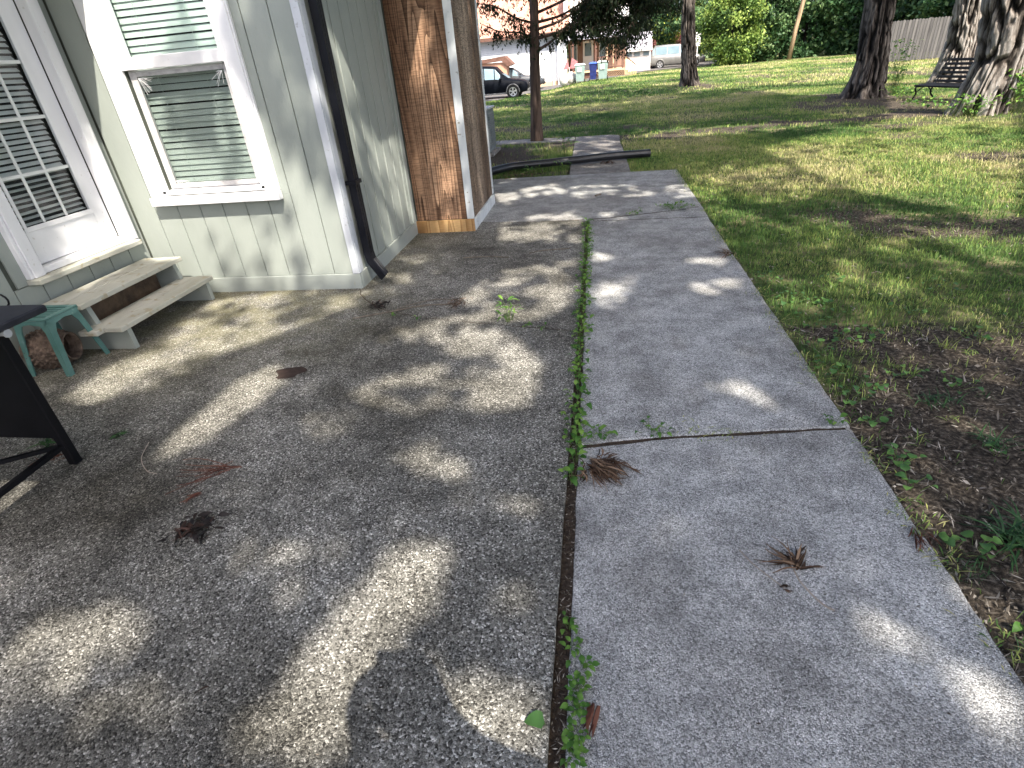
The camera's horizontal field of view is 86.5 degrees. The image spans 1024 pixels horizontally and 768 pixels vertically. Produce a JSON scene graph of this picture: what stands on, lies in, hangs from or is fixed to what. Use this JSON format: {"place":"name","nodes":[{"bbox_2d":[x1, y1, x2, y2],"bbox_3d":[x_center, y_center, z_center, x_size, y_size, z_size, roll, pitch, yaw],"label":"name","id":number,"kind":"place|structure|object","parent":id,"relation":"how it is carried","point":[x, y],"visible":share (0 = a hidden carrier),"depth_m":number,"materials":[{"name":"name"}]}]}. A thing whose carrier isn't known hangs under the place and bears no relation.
{"place":"outdoors","nodes":[
{"label":"outdoors","id":0,"kind":"place"},
{"bbox_2d":[0,288,577,767],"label":"patio","id":1,"kind":"structure","parent":0,"point":[122,670],"depth_m":2.11,"materials":[{"name":"concrete"}]},
{"bbox_2d":[17,438,55,453],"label":"green sprig","id":2,"kind":"object","parent":1,"relation":"on","point":[48,441],"visible":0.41,"depth_m":2.87,"materials":[{"name":"green plant"}]},
{"bbox_2d":[0,294,82,497],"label":"grill cart","id":3,"kind":"object","parent":1,"relation":"on","point":[26,411],"visible":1,"depth_m":2.52,"materials":[{"name":"black metal"}]},
{"bbox_2d":[19,328,82,368],"bbox_3d":[-3.110,-0.239,3.668,0.296,0.284,0.283,-8,31,-5],"label":"clay urn","id":4,"kind":"object","parent":1,"relation":"on","point":[42,354],"visible":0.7,"depth_m":3.59,"materials":[{"name":"ceramic"}]},
{"bbox_2d":[14,304,109,376],"bbox_3d":[-3.023,-0.301,3.628,0.306,0.385,0.340,0,31,9],"label":"plastic stool","id":5,"kind":"object","parent":1,"relation":"on","point":[47,323],"visible":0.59,"depth_m":3.52,"materials":[{"name":"plastic"}]},
{"bbox_2d":[41,257,214,348],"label":"porch steps","id":6,"kind":"structure","parent":1,"relation":"on","point":[114,307],"depth_m":4.07,"materials":[{"name":"bare pale weathered wood"},{"name":"sage paint"}]},
{"bbox_2d":[157,511,229,548],"bbox_3d":[-1.282,0.581,2.205,0.210,0.038,0.218,10,34,24],"label":"dark leaf clump","id":7,"kind":"object","parent":1,"relation":"on","point":[199,525],"visible":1,"depth_m":2.21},
{"bbox_2d":[165,458,240,495],"bbox_3d":[-1.421,0.413,2.498,0.306,0.052,0.227,-4,30,1],"label":"red frond","id":8,"kind":"object","parent":1,"relation":"on","point":[218,468],"visible":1,"depth_m":2.55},
{"bbox_2d":[276,367,306,378],"bbox_3d":[-1.365,-0.071,3.358,0.199,0.001,0.144,-10,31,-8],"label":"rust stain","id":9,"kind":"object","parent":1,"relation":"on","point":[288,372],"visible":1,"depth_m":3.36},
{"bbox_2d":[524,710,544,727],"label":"broadleaf weed","id":10,"kind":"object","parent":1,"relation":"on","point":[535,718],"visible":1,"depth_m":1.46,"materials":[{"name":"green plant"}]},
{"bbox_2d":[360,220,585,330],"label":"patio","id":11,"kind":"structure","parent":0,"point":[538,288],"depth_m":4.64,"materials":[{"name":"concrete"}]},
{"bbox_2d":[365,299,390,310],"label":"dark red leaves","id":12,"kind":"object","parent":11,"relation":"on","point":[378,306],"visible":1,"depth_m":4.18,"materials":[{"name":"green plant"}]},
{"bbox_2d":[353,299,463,318],"bbox_3d":[-0.780,-0.587,4.131,0.837,0.014,0.159,-9,31,-7],"label":"fallen stick","id":13,"kind":"object","parent":11,"relation":"on","point":[398,309],"visible":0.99,"depth_m":4.11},
{"bbox_2d":[494,295,521,321],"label":"narrow leaf seedling","id":14,"kind":"object","parent":11,"relation":"on","point":[508,312],"visible":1,"depth_m":3.74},
{"bbox_2d":[0,174,1018,766],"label":"leaf crumbs","id":15,"kind":"object","parent":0,"point":[484,574],"visible":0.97,"depth_m":1.94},
{"bbox_2d":[485,60,715,100],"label":"driveway","id":16,"kind":"structure","parent":0,"point":[493,97],"depth_m":41.30,"materials":[{"name":"concrete"}]},
{"bbox_2d":[482,66,529,97],"bbox_3d":[-1.254,-18.987,34.343,4.670,1.882,2.240,0,31,9],"label":"suv","id":17,"kind":"object","parent":16,"relation":"on","point":[497,80],"visible":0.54,"depth_m":33.53,"materials":[{"name":"black paint"}]},
{"bbox_2d":[509,67,545,84],"bbox_3d":[0.093,-22.762,40.693,4.720,1.612,2.230,0,31,9],"label":"sedan","id":18,"kind":"object","parent":16,"relation":"on","point":[515,73],"visible":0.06,"depth_m":39.80,"materials":[{"name":"grey paint"}]},
{"bbox_2d":[563,58,577,72],"bbox_3d":[4.141,-22.277,38.644,1.050,1.450,0.300,0,31,9],"label":"folded umbrella","id":19,"kind":"object","parent":16,"relation":"on","point":[573,63],"visible":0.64,"depth_m":38.39,"materials":[{"name":"pink fabric"}]},
{"bbox_2d":[650,44,704,67],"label":"minivan","id":20,"kind":"object","parent":16,"relation":"on","point":[662,56],"visible":0.56,"depth_m":49.66,"materials":[{"name":"silver metal"}]},
{"bbox_2d":[360,172,845,767],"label":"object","id":21,"kind":"structure","parent":0,"point":[566,580],"depth_m":1.95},
{"bbox_2d":[560,611,578,634],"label":"creeping weed","id":22,"kind":"object","parent":21,"relation":"on","point":[571,624],"visible":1,"depth_m":1.73,"materials":[{"name":"green plant"}]},
{"bbox_2d":[558,463,584,486],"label":"weed","id":23,"kind":"object","parent":21,"relation":"on","point":[570,469],"visible":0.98,"depth_m":2.31,"materials":[{"name":"green plant"}]},
{"bbox_2d":[559,407,588,425],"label":"weed","id":24,"kind":"object","parent":21,"relation":"on","point":[579,415],"visible":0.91,"depth_m":2.68,"materials":[{"name":"green plant"}]},
{"bbox_2d":[564,425,588,450],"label":"weed","id":25,"kind":"object","parent":21,"relation":"on","point":[574,435],"visible":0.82,"depth_m":2.53,"materials":[{"name":"green plant"}]},
{"bbox_2d":[562,419,592,443],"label":"weed","id":26,"kind":"object","parent":21,"relation":"on","point":[577,438],"visible":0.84,"depth_m":2.58,"materials":[{"name":"green plant"}]},
{"bbox_2d":[568,445,586,464],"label":"weed","id":27,"kind":"object","parent":21,"relation":"on","point":[572,451],"visible":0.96,"depth_m":2.43,"materials":[{"name":"green plant"}]},
{"bbox_2d":[564,379,590,399],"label":"weed","id":28,"kind":"object","parent":21,"relation":"on","point":[583,386],"visible":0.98,"depth_m":2.91,"materials":[{"name":"green plant"}]},
{"bbox_2d":[565,395,591,412],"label":"weed","id":29,"kind":"object","parent":21,"relation":"on","point":[589,404],"visible":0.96,"depth_m":2.77,"materials":[{"name":"green plant"}]},
{"bbox_2d":[570,369,588,392],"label":"weed","id":30,"kind":"object","parent":21,"relation":"on","point":[580,375],"visible":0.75,"depth_m":3.02,"materials":[{"name":"green plant"}]},
{"bbox_2d":[571,351,588,367],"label":"weed","id":31,"kind":"object","parent":21,"relation":"on","point":[576,359],"visible":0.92,"depth_m":3.19,"materials":[{"name":"green plant"}]},
{"bbox_2d":[482,170,1023,767],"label":"path","id":32,"kind":"structure","parent":0,"point":[680,318],"depth_m":1.90,"materials":[{"name":"concrete"}]},
{"bbox_2d":[559,636,582,667],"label":"creeping weed","id":33,"kind":"object","parent":32,"relation":"on","point":[573,652],"visible":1,"depth_m":1.66,"materials":[{"name":"green plant"}]},
{"bbox_2d":[560,732,588,767],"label":"creeping weed","id":34,"kind":"object","parent":32,"relation":"on","point":[576,749],"visible":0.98,"depth_m":1.40,"materials":[{"name":"green plant"}]},
{"bbox_2d":[560,691,590,717],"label":"creeping weed","id":35,"kind":"object","parent":32,"relation":"on","point":[577,712],"visible":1,"depth_m":1.50,"materials":[{"name":"green plant"}]},
{"bbox_2d":[562,710,590,748],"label":"creeping weed","id":36,"kind":"object","parent":32,"relation":"on","point":[568,733],"visible":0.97,"depth_m":1.44,"materials":[{"name":"green plant"}]},
{"bbox_2d":[564,675,592,707],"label":"creeping weed","id":37,"kind":"object","parent":32,"relation":"on","point":[573,683],"visible":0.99,"depth_m":1.55,"materials":[{"name":"green plant"}]},
{"bbox_2d":[573,654,599,679],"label":"creeping weed","id":38,"kind":"object","parent":32,"relation":"on","point":[576,673],"visible":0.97,"depth_m":1.59,"materials":[{"name":"green plant"}]},
{"bbox_2d":[583,702,600,739],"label":"dead frond","id":39,"kind":"object","parent":32,"relation":"on","point":[590,713],"visible":1,"depth_m":1.47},
{"bbox_2d":[578,424,617,444],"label":"joint weed","id":40,"kind":"object","parent":32,"relation":"on","point":[601,427],"visible":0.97,"depth_m":2.54,"materials":[{"name":"green plant"}]},
{"bbox_2d":[569,448,642,488],"bbox_3d":[0.397,0.351,2.336,0.268,0.060,0.254,-23,35,-28],"label":"dead leaf clump","id":41,"kind":"object","parent":32,"relation":"on","point":[606,464],"visible":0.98,"depth_m":2.33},
{"bbox_2d":[635,416,675,437],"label":"joint weed","id":42,"kind":"object","parent":32,"relation":"on","point":[658,427],"visible":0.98,"depth_m":2.54,"materials":[{"name":"green plant"}]},
{"bbox_2d":[654,199,694,209],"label":"joint weed","id":43,"kind":"object","parent":32,"relation":"on","point":[678,208],"visible":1,"depth_m":6.08,"materials":[{"name":"green plant"}]},
{"bbox_2d":[754,536,806,572],"bbox_3d":[0.940,0.579,1.885,0.132,0.042,0.194,23,40,38],"label":"dead leaf clump","id":44,"kind":"object","parent":32,"relation":"on","point":[792,561],"visible":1,"depth_m":1.87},
{"bbox_2d":[796,553,822,569],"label":"dead leaf","id":45,"kind":"object","parent":32,"relation":"on","point":[803,566],"visible":1,"depth_m":1.84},
{"bbox_2d":[792,568,834,610],"bbox_3d":[0.967,0.666,1.765,0.028,0.016,0.175,-14,32,-15],"label":"dry twig","id":46,"kind":"object","parent":32,"relation":"on","point":[817,599],"visible":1,"depth_m":1.75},
{"bbox_2d":[823,413,849,424],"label":"joint weed","id":47,"kind":"object","parent":32,"relation":"on","point":[841,415],"visible":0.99,"depth_m":2.50,"materials":[{"name":"green plant"}]},
{"bbox_2d":[908,524,944,554],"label":"red needles","id":48,"kind":"object","parent":32,"relation":"on","point":[921,540],"visible":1,"depth_m":1.90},
{"bbox_2d":[486,37,1023,767],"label":"ground","id":49,"kind":"structure","parent":0,"point":[1010,387],"depth_m":3.72,"materials":[{"name":"plant"}]},
{"bbox_2d":[0,0,494,369],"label":"house","id":50,"kind":"structure","parent":49,"relation":"on","point":[250,145],"depth_m":4.22,"materials":[{"name":"green paint"}]},
{"bbox_2d":[0,0,116,263],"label":"door","id":51,"kind":"structure","parent":50,"relation":"in","point":[59,237],"depth_m":3.85,"materials":[{"name":"white paint"}]},
{"bbox_2d":[72,0,282,206],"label":"window","id":52,"kind":"structure","parent":50,"relation":"in","point":[183,60],"depth_m":4.07,"materials":[{"name":"white paint"}]},
{"bbox_2d":[486,105,500,156],"bbox_3d":[-0.775,-5.053,10.920,0.900,0.855,0.900,0,31,9],"label":"ac unit","id":53,"kind":"object","parent":49,"relation":"on","point":[494,150],"visible":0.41,"depth_m":10.77,"materials":[{"name":"grey paint"}]},
{"bbox_2d":[476,0,636,86],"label":"neighbour house","id":54,"kind":"structure","parent":49,"relation":"on","point":[506,58],"depth_m":42.78,"materials":[{"name":"paint"}]},
{"bbox_2d":[583,40,592,69],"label":"door","id":55,"kind":"structure","parent":54,"relation":"in","point":[587,53],"depth_m":44.59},
{"bbox_2d":[496,135,630,174],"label":"walkway","id":56,"kind":"structure","parent":49,"relation":"on","point":[586,145],"depth_m":10.39,"materials":[{"name":"concrete"}]},
{"bbox_2d":[492,149,650,174],"bbox_3d":[0.764,-3.662,8.990,3.120,0.152,0.384,-10,31,-9],"label":"drain pipe","id":57,"kind":"object","parent":56,"relation":"on","point":[507,167],"visible":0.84,"depth_m":8.96,"materials":[{"name":"black plastic"}]},
{"bbox_2d":[559,71,568,86],"bbox_3d":[3.578,-21.076,37.643,0.673,0.920,0.676,0,31,9],"label":"rubbish bag","id":58,"kind":"object","parent":49,"relation":"on","point":[563,79],"visible":1,"depth_m":37.42,"materials":[{"name":"plastic"}]},
{"bbox_2d":[558,130,579,155],"bbox_3d":[1.000,-4.324,9.802,0.453,0.444,0.393,-9,31,-7],"label":"leafy sapling","id":59,"kind":"object","parent":49,"relation":"on","point":[566,142],"visible":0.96,"depth_m":9.77,"materials":[{"name":"green plant"}]},
{"bbox_2d":[574,63,585,82],"bbox_3d":[4.656,-21.267,37.246,0.740,1.130,0.788,0,31,9],"label":"wheelie bin","id":60,"kind":"object","parent":49,"relation":"on","point":[580,70],"visible":1,"depth_m":36.95,"materials":[{"name":"green plastic"}]},
{"bbox_2d":[477,0,683,141],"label":"cedar tree","id":61,"kind":"object","parent":49,"relation":"on","point":[595,19],"visible":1,"depth_m":10.81,"materials":[{"name":"green plant"}]},
{"bbox_2d":[589,62,596,80],"bbox_3d":[5.548,-21.387,37.259,0.580,1.110,0.647,0,31,9],"label":"wheelie bin","id":62,"kind":"object","parent":49,"relation":"on","point":[593,67],"visible":0.98,"depth_m":37.01,"materials":[{"name":"blue plastic"}]},
{"bbox_2d":[597,60,608,79],"bbox_3d":[6.190,-21.413,37.156,0.760,1.160,0.805,0,31,9],"label":"wheelie bin","id":63,"kind":"object","parent":49,"relation":"on","point":[602,70],"visible":0.98,"depth_m":36.86,"materials":[{"name":"green plastic"}]},
{"bbox_2d":[625,31,651,70],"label":"annex","id":64,"kind":"object","parent":49,"relation":"on","point":[640,59],"visible":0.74,"depth_m":48.82,"materials":[{"name":"white"}]},
{"bbox_2d":[649,13,680,47],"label":"yellow bush","id":65,"kind":"object","parent":49,"relation":"on","point":[676,36],"visible":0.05,"depth_m":53.93,"materials":[{"name":"green plant"}]},
{"bbox_2d":[652,0,712,53],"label":"evergreen tree","id":66,"kind":"object","parent":49,"relation":"on","point":[675,22],"visible":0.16,"depth_m":52.71,"materials":[{"name":"green plant"}]},
{"bbox_2d":[679,0,700,86],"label":"tree","id":67,"kind":"object","parent":49,"relation":"on","point":[689,76],"visible":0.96,"depth_m":24.23,"materials":[{"name":"brown plant"}]},
{"bbox_2d":[695,0,774,65],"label":"bush","id":68,"kind":"object","parent":49,"relation":"on","point":[737,46],"visible":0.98,"depth_m":42.73,"materials":[{"name":"green plant"}]},
{"bbox_2d":[485,53,1023,593],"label":"grass","id":69,"kind":"structure","parent":49,"relation":"on","point":[673,161],"depth_m":7.63,"materials":[{"name":"plant"}]},
{"bbox_2d":[567,1,945,69],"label":"woodland","id":70,"kind":"object","parent":49,"relation":"on","point":[706,56],"depth_m":59.44,"materials":[{"name":"green plant"}]},
{"bbox_2d":[728,0,795,62],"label":"evergreen tree","id":71,"kind":"object","parent":49,"relation":"on","point":[780,14],"visible":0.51,"depth_m":43.55,"materials":[{"name":"green plant"}]},
{"bbox_2d":[772,290,816,304],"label":"violet plant","id":72,"kind":"object","parent":49,"relation":"on","point":[782,302],"visible":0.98,"depth_m":3.78,"materials":[{"name":"green plant"}]},
{"bbox_2d":[787,0,805,59],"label":"leaning pole","id":73,"kind":"object","parent":49,"relation":"on","point":[795,30],"visible":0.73,"depth_m":43.02,"materials":[{"name":"brown wood"}]},
{"bbox_2d":[776,0,848,58],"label":"evergreen tree","id":74,"kind":"object","parent":49,"relation":"on","point":[805,45],"visible":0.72,"depth_m":45.08,"materials":[{"name":"green plant"}]},
{"bbox_2d":[794,311,833,327],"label":"violet plant","id":75,"kind":"object","parent":49,"relation":"on","point":[796,312],"visible":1,"depth_m":3.42,"materials":[{"name":"green plant"}]},
{"bbox_2d":[812,355,857,378],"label":"violet plant","id":76,"kind":"object","parent":49,"relation":"on","point":[833,370],"visible":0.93,"depth_m":2.93,"materials":[{"name":"green plant"}]},
{"bbox_2d":[819,0,863,54],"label":"evergreen tree","id":77,"kind":"object","parent":49,"relation":"on","point":[846,39],"visible":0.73,"depth_m":43.75,"materials":[{"name":"green plant"}]},
{"bbox_2d":[673,168,1023,674],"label":"edge grass","id":78,"kind":"structure","parent":49,"relation":"on","point":[944,560],"depth_m":2.06,"materials":[{"name":"plant"}]},
{"bbox_2d":[833,323,863,343],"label":"violet plant","id":79,"kind":"object","parent":49,"relation":"on","point":[846,330],"visible":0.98,"depth_m":3.24,"materials":[{"name":"green plant"}]},
{"bbox_2d":[839,385,875,405],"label":"violet plant","id":80,"kind":"object","parent":49,"relation":"on","point":[852,403],"visible":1,"depth_m":2.67,"materials":[{"name":"green plant"}]},
{"bbox_2d":[837,0,896,98],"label":"tree","id":81,"kind":"object","parent":49,"relation":"on","point":[868,77],"visible":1,"depth_m":14.23,"materials":[{"name":"brown plant"}]},
{"bbox_2d":[856,324,884,341],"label":"violet plant","id":82,"kind":"object","parent":49,"relation":"on","point":[871,336],"visible":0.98,"depth_m":3.22,"materials":[{"name":"green plant"}]},
{"bbox_2d":[853,371,888,391],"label":"violet plant","id":83,"kind":"object","parent":49,"relation":"on","point":[870,384],"visible":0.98,"depth_m":2.74,"materials":[{"name":"green plant"}]},
{"bbox_2d":[858,408,893,426],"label":"violet plant","id":84,"kind":"object","parent":49,"relation":"on","point":[885,419],"visible":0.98,"depth_m":2.51,"materials":[{"name":"green plant"}]},
{"bbox_2d":[859,0,939,48],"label":"evergreen tree","id":85,"kind":"object","parent":49,"relation":"on","point":[904,8],"visible":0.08,"depth_m":39.24,"materials":[{"name":"green plant"}]},
{"bbox_2d":[879,83,927,99],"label":"leafy shoots","id":86,"kind":"object","parent":49,"relation":"on","point":[894,89],"visible":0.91,"depth_m":13.58,"materials":[{"name":"green plant"}]},
{"bbox_2d":[886,38,923,93],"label":"leafy shoots","id":87,"kind":"object","parent":49,"relation":"on","point":[895,79],"visible":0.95,"depth_m":14.55,"materials":[{"name":"green plant"}]},
{"bbox_2d":[884,443,926,466],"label":"violet plant","id":88,"kind":"object","parent":49,"relation":"on","point":[890,450],"visible":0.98,"depth_m":2.28,"materials":[{"name":"green plant"}]},
{"bbox_2d":[884,364,929,378],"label":"violet plant","id":89,"kind":"object","parent":49,"relation":"on","point":[905,373],"visible":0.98,"depth_m":2.83,"materials":[{"name":"green plant"}]},
{"bbox_2d":[895,464,937,490],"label":"violet plant","id":90,"kind":"object","parent":49,"relation":"on","point":[905,467],"visible":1,"depth_m":2.16,"materials":[{"name":"green plant"}]},
{"bbox_2d":[889,16,951,61],"bbox_3d":[28.683,-17.947,27.205,20.045,1.860,0.164,-2,31,5],"label":"privacy fence","id":91,"kind":"object","parent":49,"relation":"on","point":[929,40],"visible":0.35,"depth_m":27.77,"materials":[{"name":"wood"}]},
{"bbox_2d":[899,94,951,107],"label":"leafy shoots","id":92,"kind":"object","parent":49,"relation":"on","point":[923,102],"visible":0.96,"depth_m":12.06,"materials":[{"name":"green plant"}]},
{"bbox_2d":[907,0,954,49],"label":"evergreen tree","id":93,"kind":"object","parent":49,"relation":"on","point":[928,8],"visible":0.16,"depth_m":36.19,"materials":[{"name":"green plant"}]},
{"bbox_2d":[905,386,967,410],"bbox_3d":[2.059,0.064,2.612,0.281,0.056,0.203,0,31,9],"label":"grass tuft","id":94,"kind":"object","parent":49,"relation":"on","point":[935,400],"visible":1,"depth_m":2.62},
{"bbox_2d":[911,55,973,98],"bbox_3d":[10.208,-7.049,12.569,0.830,0.891,1.440,-8,31,-5],"label":"park bench","id":95,"kind":"object","parent":49,"relation":"on","point":[939,83],"visible":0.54,"depth_m":12.81,"materials":[{"name":"black paint"}]},
{"bbox_2d":[926,0,981,82],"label":"tree","id":96,"kind":"object","parent":49,"relation":"on","point":[961,41],"visible":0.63,"depth_m":15.35,"materials":[{"name":"brown plant"}]},
{"bbox_2d":[938,532,986,559],"bbox_3d":[1.548,0.553,1.879,0.137,0.061,0.088,12,34,26],"label":"violet plant","id":97,"kind":"object","parent":49,"relation":"on","point":[946,539],"visible":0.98,"depth_m":1.87,"materials":[{"name":"green plant"}]},
{"bbox_2d":[941,370,983,393],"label":"violet plant","id":98,"kind":"object","parent":49,"relation":"on","point":[958,380],"visible":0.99,"depth_m":2.70,"materials":[{"name":"green plant"}]},
{"bbox_2d":[932,93,1002,116],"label":"leafy shoots","id":99,"kind":"object","parent":49,"relation":"on","point":[971,103],"visible":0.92,"depth_m":10.22,"materials":[{"name":"green plant"}]},
{"bbox_2d":[951,326,995,342],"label":"violet plant","id":100,"kind":"object","parent":49,"relation":"on","point":[987,336],"visible":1,"depth_m":3.11,"materials":[{"name":"green plant"}]},
{"bbox_2d":[940,549,1007,583],"bbox_3d":[1.537,0.603,1.805,0.168,0.033,0.141,0,31,9],"label":"grass tuft","id":101,"kind":"object","parent":49,"relation":"on","point":[980,566],"visible":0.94,"depth_m":1.81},
{"bbox_2d":[960,530,1002,558],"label":"violet plant","id":102,"kind":"object","parent":49,"relation":"on","point":[985,546],"visible":0.98,"depth_m":1.86,"materials":[{"name":"green plant"}]},
{"bbox_2d":[944,0,1023,115],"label":"tree","id":103,"kind":"object","parent":49,"relation":"on","point":[999,53],"visible":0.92,"depth_m":10.03,"materials":[{"name":"brown plant"}]},
{"bbox_2d":[960,496,1023,572],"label":"grass tuft","id":104,"kind":"object","parent":49,"relation":"on","point":[1017,527],"visible":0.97,"depth_m":1.90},
{"bbox_2d":[964,423,1023,455],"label":"grass tuft","id":105,"kind":"object","parent":49,"relation":"on","point":[993,438],"visible":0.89,"depth_m":2.33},
{"bbox_2d":[985,441,1006,456],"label":"violet plant","id":106,"kind":"object","parent":49,"relation":"on","point":[990,443],"visible":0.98,"depth_m":2.27,"materials":[{"name":"green plant"}]},
{"bbox_2d":[1002,67,1023,112],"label":"leafy shoots","id":107,"kind":"object","parent":49,"relation":"on","point":[1020,78],"visible":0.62,"depth_m":10.18,"materials":[{"name":"green plant"}]},
{"bbox_2d":[1012,611,1023,631],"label":"broadleaf weed","id":108,"kind":"object","parent":49,"relation":"on","point":[1016,627],"visible":0.96,"depth_m":1.60,"materials":[{"name":"green plant"}]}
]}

